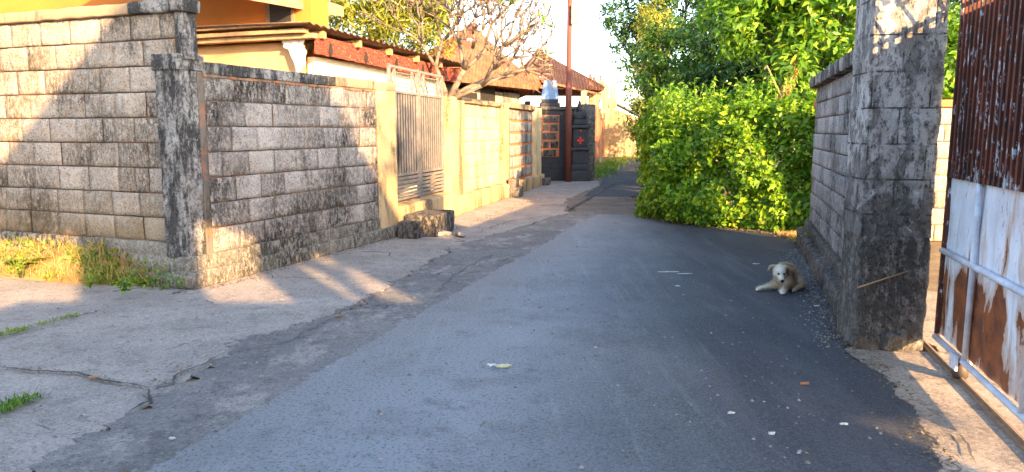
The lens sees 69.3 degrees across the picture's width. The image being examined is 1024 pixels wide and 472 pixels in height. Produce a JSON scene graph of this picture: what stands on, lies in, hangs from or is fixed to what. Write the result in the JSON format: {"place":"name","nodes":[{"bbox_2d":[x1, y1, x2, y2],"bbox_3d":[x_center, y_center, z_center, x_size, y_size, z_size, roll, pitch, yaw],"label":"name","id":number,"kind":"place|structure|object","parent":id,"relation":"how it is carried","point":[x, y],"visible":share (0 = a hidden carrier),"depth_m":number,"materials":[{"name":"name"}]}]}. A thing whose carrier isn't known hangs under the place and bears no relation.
{"place":"outdoors","nodes":[
{"label":"outdoors","id":0,"kind":"place"},
{"bbox_2d":[0,181,599,471],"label":"concrete apron","id":1,"kind":"object","parent":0,"point":[55,414],"visible":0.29,"depth_m":5.88,"materials":[{"name":"grey concrete"}]},
{"bbox_2d":[6,250,26,274],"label":"weed","id":2,"kind":"object","parent":1,"relation":"on","point":[19,268],"visible":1,"depth_m":7.33,"materials":[{"name":"green plant"}]},
{"bbox_2d":[0,324,33,337],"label":"crack grass","id":3,"kind":"structure","parent":1,"relation":"on","point":[24,328],"depth_m":5.47,"materials":[{"name":"green plant"}]},
{"bbox_2d":[0,387,50,416],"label":"crack grass","id":4,"kind":"structure","parent":1,"relation":"on","point":[11,403],"depth_m":4.03,"materials":[{"name":"green plant"}]},
{"bbox_2d":[34,312,83,325],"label":"crack grass","id":5,"kind":"structure","parent":1,"relation":"on","point":[45,322],"depth_m":5.81,"materials":[{"name":"green plant"}]},
{"bbox_2d":[3,365,147,388],"bbox_3d":[-2.678,0.846,4.495,1.257,0.036,0.138,3,9,19],"label":"pavement crack","id":6,"kind":"object","parent":1,"relation":"on","point":[67,372],"visible":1,"depth_m":4.55,"materials":[{"name":"grey concrete"}]},
{"bbox_2d":[0,232,167,286],"bbox_3d":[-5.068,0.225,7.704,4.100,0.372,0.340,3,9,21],"label":"earth bank","id":7,"kind":"structure","parent":1,"relation":"on","point":[35,277],"depth_m":7.55,"materials":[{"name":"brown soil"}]},
{"bbox_2d":[1,256,52,265],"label":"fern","id":8,"kind":"object","parent":7,"relation":"on","point":[29,262],"visible":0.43,"depth_m":7.56,"materials":[{"name":"green plant"}]},
{"bbox_2d":[61,242,185,289],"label":"weed leaves","id":9,"kind":"object","parent":7,"relation":"on","point":[160,279],"visible":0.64,"depth_m":7.09,"materials":[{"name":"green plant"}]},
{"bbox_2d":[76,268,101,289],"bbox_3d":[-3.855,0.402,6.777,0.278,0.206,0.168,7,11,41],"label":"weed","id":10,"kind":"object","parent":1,"relation":"on","point":[91,280],"visible":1,"depth_m":6.80,"materials":[{"name":"green plant"}]},
{"bbox_2d":[0,0,208,288],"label":"block wall","id":11,"kind":"structure","parent":1,"relation":"on","point":[79,149],"depth_m":7.36,"materials":[{"name":"grey concrete"}]},
{"bbox_2d":[111,274,136,293],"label":"weed","id":12,"kind":"object","parent":1,"relation":"on","point":[125,283],"visible":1,"depth_m":6.59,"materials":[{"name":"green plant"}]},
{"bbox_2d":[151,53,397,289],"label":"block wall","id":13,"kind":"structure","parent":1,"relation":"on","point":[263,169],"depth_m":7.95,"materials":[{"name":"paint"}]},
{"bbox_2d":[210,237,396,289],"bbox_3d":[-2.286,0.260,8.661,0.401,0.044,3.618,3,9,21],"label":"leaf drift","id":14,"kind":"object","parent":1,"relation":"on","point":[301,261],"visible":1,"depth_m":8.31,"materials":[{"name":"brown plant"}]},
{"bbox_2d":[397,209,454,238],"bbox_3d":[-1.232,-0.179,10.770,0.514,0.327,1.053,2,8,13],"label":"concrete step","id":15,"kind":"object","parent":1,"relation":"on","point":[423,223],"visible":0.97,"depth_m":10.47,"materials":[{"name":"grey concrete"}]},
{"bbox_2d":[398,192,455,221],"bbox_3d":[-1.550,-0.391,11.823,0.638,0.444,2.393,2,8,13],"label":"gate threshold","id":16,"kind":"object","parent":1,"relation":"on","point":[439,201],"visible":0.29,"depth_m":11.71,"materials":[{"name":"paint"}]},
{"bbox_2d":[387,63,444,200],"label":"metal gate","id":17,"kind":"structure","parent":16,"relation":"on","point":[420,131],"depth_m":11.60,"materials":[{"name":"grey metal"}]},
{"bbox_2d":[438,230,451,235],"bbox_3d":[-1.001,-0.044,10.634,0.153,0.068,0.287,15,10,37],"label":"concrete chunk","id":18,"kind":"object","parent":1,"relation":"on","point":[442,233],"visible":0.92,"depth_m":10.59,"materials":[{"name":"beige concrete"}]},
{"bbox_2d":[360,0,558,99],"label":"frangipani tree","id":19,"kind":"object","parent":1,"relation":"on","point":[489,78],"visible":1,"depth_m":12.96,"materials":[{"name":"brown plant"}]},
{"bbox_2d":[454,232,465,236],"bbox_3d":[-0.737,-0.023,10.513,0.125,0.069,0.234,4,1,-19],"label":"concrete chunk","id":20,"kind":"object","parent":1,"relation":"on","point":[459,234],"visible":1,"depth_m":10.42,"materials":[{"name":"grey concrete"}]},
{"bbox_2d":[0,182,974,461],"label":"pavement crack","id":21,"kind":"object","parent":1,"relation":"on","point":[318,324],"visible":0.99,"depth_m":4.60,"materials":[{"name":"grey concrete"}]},
{"bbox_2d":[430,96,550,215],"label":"plastered wall","id":22,"kind":"structure","parent":1,"relation":"on","point":[492,151],"depth_m":15.43,"materials":[{"name":"beige paint"}]},
{"bbox_2d":[446,199,535,233],"bbox_3d":[-0.229,-0.413,13.324,0.611,0.059,5.728,2,8,13],"label":"leaf drift","id":23,"kind":"object","parent":1,"relation":"on","point":[491,215],"visible":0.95,"depth_m":12.79,"materials":[{"name":"brown plant"}]},
{"bbox_2d":[564,0,579,181],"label":"street pole","id":24,"kind":"object","parent":1,"relation":"on","point":[573,14],"visible":1,"depth_m":21.35,"materials":[{"name":"red metal"}]},
{"bbox_2d":[571,100,591,180],"bbox_3d":[2.002,-2.834,22.072,0.678,2.389,0.680,-1,8,-4],"label":"shrine","id":25,"kind":"object","parent":1,"relation":"on","point":[580,170],"visible":0.86,"depth_m":21.87,"materials":[{"name":"black stone"}]},
{"bbox_2d":[29,211,604,471],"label":"old road surface","id":26,"kind":"object","parent":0,"point":[171,412],"visible":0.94,"depth_m":4.76,"materials":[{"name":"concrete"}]},
{"bbox_2d":[91,265,425,397],"bbox_3d":[-1.528,0.616,6.113,0.750,0.046,4.256,3,9,17],"label":"leaf drift","id":27,"kind":"object","parent":26,"relation":"on","point":[252,340],"visible":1,"depth_m":5.08,"materials":[{"name":"brown plant"}]},
{"bbox_2d":[106,137,941,430],"bbox_3d":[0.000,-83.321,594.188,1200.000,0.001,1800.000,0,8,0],"label":"ground","id":28,"kind":"structure","parent":0,"point":[934,263],"depth_m":8.62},
{"bbox_2d":[0,0,460,196],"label":"house","id":29,"kind":"structure","parent":28,"relation":"on","point":[299,36],"depth_m":11.37,"materials":[{"name":"yellow paint"}]},
{"bbox_2d":[265,3,294,42],"bbox_3d":[-3.616,-3.340,11.544,0.536,0.850,0.060,3,9,21],"label":"window","id":30,"kind":"structure","parent":29,"relation":"in","point":[274,13],"depth_m":11.50,"materials":[{"name":"grey wood"}]},
{"bbox_2d":[328,0,467,57],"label":"spiky shrub","id":31,"kind":"object","parent":28,"relation":"on","point":[382,13],"visible":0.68,"depth_m":16.28,"materials":[{"name":"plant"}]},
{"bbox_2d":[429,23,540,102],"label":"tiled house","id":32,"kind":"structure","parent":28,"relation":"on","point":[515,89],"depth_m":19.09,"materials":[{"name":"tile"}]},
{"bbox_2d":[445,83,494,101],"bbox_3d":[-1.061,-3.173,18.259,0.001,1.120,2.600,4,9,28],"label":"window","id":33,"kind":"structure","parent":32,"relation":"in","point":[486,93],"depth_m":18.84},
{"bbox_2d":[539,81,559,106],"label":"spirit house","id":34,"kind":"structure","parent":28,"relation":"on","point":[549,96],"depth_m":22.23,"materials":[{"name":"white stone"}]},
{"bbox_2d":[524,79,605,161],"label":"open shed","id":35,"kind":"structure","parent":28,"relation":"on","point":[599,136],"depth_m":31.72,"materials":[{"name":"paint"}]},
{"bbox_2d":[539,104,595,180],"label":"dark wall","id":36,"kind":"structure","parent":28,"relation":"on","point":[553,145],"depth_m":22.12,"materials":[{"name":"black stone"}]},
{"bbox_2d":[595,157,631,178],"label":"verge grass","id":37,"kind":"structure","parent":28,"relation":"on","point":[605,167],"depth_m":28.56,"materials":[{"name":"green plant"}]},
{"bbox_2d":[595,155,638,163],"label":"verge grass","id":38,"kind":"structure","parent":28,"relation":"on","point":[626,157],"depth_m":38.12,"materials":[{"name":"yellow plant"}]},
{"bbox_2d":[602,103,639,156],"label":"hut","id":39,"kind":"object","parent":28,"relation":"on","point":[618,143],"visible":0.24,"depth_m":41.14,"materials":[{"name":"paint"}]},
{"bbox_2d":[605,123,619,151],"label":"door","id":40,"kind":"structure","parent":39,"relation":"in","point":[611,129],"depth_m":41.19,"materials":[{"name":"brown wood"}]},
{"bbox_2d":[617,0,678,144],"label":"leafy tree","id":41,"kind":"object","parent":28,"relation":"on","point":[654,12],"visible":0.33,"depth_m":24.29,"materials":[{"name":"green plant"}]},
{"bbox_2d":[596,0,712,108],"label":"leafy tree","id":42,"kind":"object","parent":28,"relation":"on","point":[624,34],"visible":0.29,"depth_m":29.72,"materials":[{"name":"green plant"}]},
{"bbox_2d":[624,0,731,188],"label":"leafy tree","id":43,"kind":"object","parent":28,"relation":"on","point":[656,63],"visible":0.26,"depth_m":18.18,"materials":[{"name":"green plant"}]},
{"bbox_2d":[633,59,757,176],"bbox_3d":[6.282,-4.204,27.912,3.274,3.757,23.798,1,8,9],"label":"hedge","id":44,"kind":"object","parent":28,"relation":"on","point":[668,74],"visible":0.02,"depth_m":16.68,"materials":[{"name":"green plant"}]},
{"bbox_2d":[643,79,795,195],"bbox_3d":[3.775,-1.578,13.377,2.957,2.450,1.570,4,9,24],"label":"leafy shrub","id":45,"kind":"object","parent":28,"relation":"on","point":[650,106],"visible":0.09,"depth_m":13.40,"materials":[{"name":"green plant"}]},
{"bbox_2d":[695,0,856,187],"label":"leafy tree","id":46,"kind":"object","parent":28,"relation":"on","point":[743,23],"visible":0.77,"depth_m":12.31,"materials":[{"name":"green plant"}]},
{"bbox_2d":[750,55,802,212],"bbox_3d":[4.296,-1.596,12.216,0.852,2.718,0.540,1,8,10],"label":"dead creeper","id":47,"kind":"object","parent":46,"relation":"hanging from","point":[792,78],"visible":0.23,"depth_m":12.04,"materials":[{"name":"brown plant"}]},
{"bbox_2d":[634,72,953,232],"bbox_3d":[4.293,-1.620,13.518,4.395,2.594,7.014,0,8,0],"label":"hedge","id":48,"kind":"object","parent":28,"relation":"on","point":[677,168],"visible":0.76,"depth_m":11.23,"materials":[{"name":"green plant"}]},
{"bbox_2d":[659,0,961,101],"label":"leafy tree","id":49,"kind":"object","parent":28,"relation":"on","point":[714,68],"visible":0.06,"depth_m":15.66,"materials":[{"name":"green plant"}]},
{"bbox_2d":[796,49,853,341],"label":"block wall","id":50,"kind":"structure","parent":28,"relation":"on","point":[820,243],"depth_m":7.62,"materials":[{"name":"grey concrete"}]},
{"bbox_2d":[792,228,807,247],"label":"dry weed","id":51,"kind":"object","parent":50,"relation":"on","point":[800,235],"visible":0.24,"depth_m":9.05,"materials":[{"name":"brown plant"}]},
{"bbox_2d":[810,100,952,240],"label":"yard wall","id":52,"kind":"structure","parent":28,"relation":"on","point":[942,165],"depth_m":9.96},
{"bbox_2d":[802,2,960,151],"bbox_3d":[5.751,-1.722,10.966,2.736,3.416,1.840,0,8,0],"label":"leafy shrub","id":53,"kind":"object","parent":28,"relation":"on","point":[951,52],"visible":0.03,"depth_m":10.32,"materials":[{"name":"green plant"}]},
{"bbox_2d":[838,0,949,351],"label":"gate pillar","id":54,"kind":"structure","parent":28,"relation":"on","point":[895,105],"depth_m":4.94,"materials":[{"name":"grey concrete"}]},
{"bbox_2d":[857,270,908,287],"bbox_3d":[2.496,0.292,4.981,0.319,0.132,0.012,1,8,7],"label":"bamboo stick","id":55,"kind":"object","parent":54,"relation":"attached to","point":[882,279],"visible":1,"depth_m":4.98,"materials":[{"name":"brown wood"}]},
{"bbox_2d":[146,214,942,471],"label":"road","id":56,"kind":"structure","parent":0,"point":[534,374],"depth_m":4.36,"materials":[{"name":"grey asphalt"}]},
{"bbox_2d":[6,212,811,471],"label":"leaf litter","id":57,"kind":"object","parent":56,"relation":"on","point":[126,470],"visible":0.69,"depth_m":4.89,"materials":[{"name":"brown plant"}]},
{"bbox_2d":[0,239,956,471],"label":"grit","id":58,"kind":"object","parent":56,"relation":"on","point":[529,464],"visible":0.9,"depth_m":5.38,"materials":[{"name":"grey gravel"}]},
{"bbox_2d":[495,363,511,367],"bbox_3d":[-0.057,0.820,4.691,0.095,0.008,0.074,-7,11,-40],"label":"splattered fruit","id":59,"kind":"object","parent":56,"relation":"on","point":[503,365],"visible":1,"depth_m":4.68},
{"bbox_2d":[644,219,792,237],"bbox_3d":[3.178,-0.135,11.365,0.523,0.085,3.036,-6,10,-37],"label":"leaf drift","id":60,"kind":"object","parent":56,"relation":"on","point":[749,230],"visible":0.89,"depth_m":11.05,"materials":[{"name":"brown plant"}]},
{"bbox_2d":[755,260,804,294],"bbox_3d":[2.603,0.364,7.020,0.400,0.279,0.740,6,10,37],"label":"dog","id":61,"kind":"object","parent":56,"relation":"on","point":[787,276],"visible":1,"depth_m":6.85},
{"bbox_2d":[789,246,856,349],"bbox_3d":[3.050,0.445,7.316,0.472,0.053,4.846,2,8,17],"label":"leaf drift","id":62,"kind":"object","parent":56,"relation":"on","point":[853,347],"visible":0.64,"depth_m":5.73,"materials":[{"name":"brown plant"}]},
{"bbox_2d":[827,343,959,465],"bbox_3d":[2.155,0.885,4.190,0.441,0.047,1.936,2,8,11],"label":"leaf drift","id":63,"kind":"object","parent":56,"relation":"on","point":[944,450],"visible":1,"depth_m":3.77,"materials":[{"name":"brown plant"}]},
{"bbox_2d":[524,50,604,107],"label":"tiled house","id":64,"kind":"structure","parent":0,"point":[581,81],"depth_m":35.63,"materials":[{"name":"tile"}]},
{"bbox_2d":[588,69,616,107],"bbox_3d":[4.572,-7.422,37.328,1.464,1.945,0.125,0,8,0],"label":"bamboo screen","id":65,"kind":"object","parent":64,"relation":"attached to","point":[608,102],"visible":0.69,"depth_m":37.35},
{"bbox_2d":[563,186,649,215],"bbox_3d":[2.034,-0.802,16.206,1.768,0.012,8.099,1,8,5],"label":"lane apron","id":66,"kind":"object","parent":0,"point":[625,205],"visible":0.66,"depth_m":15.02,"materials":[{"name":"concrete"}]},
{"bbox_2d":[586,157,644,196],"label":"lane","id":67,"kind":"structure","parent":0,"point":[627,184],"depth_m":20.87,"materials":[{"name":"grey asphalt"}]},
{"bbox_2d":[329,0,960,117],"label":"sky","id":68,"kind":"structure","parent":0,"point":[590,44],"materials":[{"name":"white"}]},
{"bbox_2d":[686,82,743,172],"bbox_3d":[4.418,-2.125,16.388,1.184,2.579,1.057,-3,9,-20],"label":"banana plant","id":69,"kind":"object","parent":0,"point":[706,93],"visible":0.12,"depth_m":16.20,"materials":[{"name":"green plant"}]},
{"bbox_2d":[751,53,825,151],"bbox_3d":[5.660,-2.112,14.779,1.817,3.008,1.609,0,8,0],"label":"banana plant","id":70,"kind":"object","parent":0,"point":[761,75],"visible":0.09,"depth_m":14.45,"materials":[{"name":"green plant"}]},
{"bbox_2d":[844,291,1023,471],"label":"gateway slab","id":71,"kind":"structure","parent":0,"point":[994,446],"depth_m":4.03,"materials":[{"name":"concrete"}]},
{"bbox_2d":[923,339,1023,450],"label":"gate track","id":72,"kind":"structure","parent":71,"relation":"on","point":[1009,430],"depth_m":4.06,"materials":[{"name":"brown metal"}]},
{"bbox_2d":[932,0,1023,423],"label":"sliding gate","id":73,"kind":"structure","parent":72,"relation":"on","point":[979,319],"depth_m":4.13,"materials":[{"name":"metal"}]},
{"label":"verge","id":74,"kind":"structure","parent":0,"visible":0},
{"bbox_2d":[761,229,796,237],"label":"verge grass","id":75,"kind":"structure","parent":74,"relation":"on","point":[781,232],"depth_m":10.49,"materials":[{"name":"yellow plant"}]},
{"bbox_2d":[782,230,796,241],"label":"verge grass","id":76,"kind":"structure","parent":74,"relation":"on","point":[793,235],"depth_m":10.20,"materials":[{"name":"yellow plant"}]}
]}

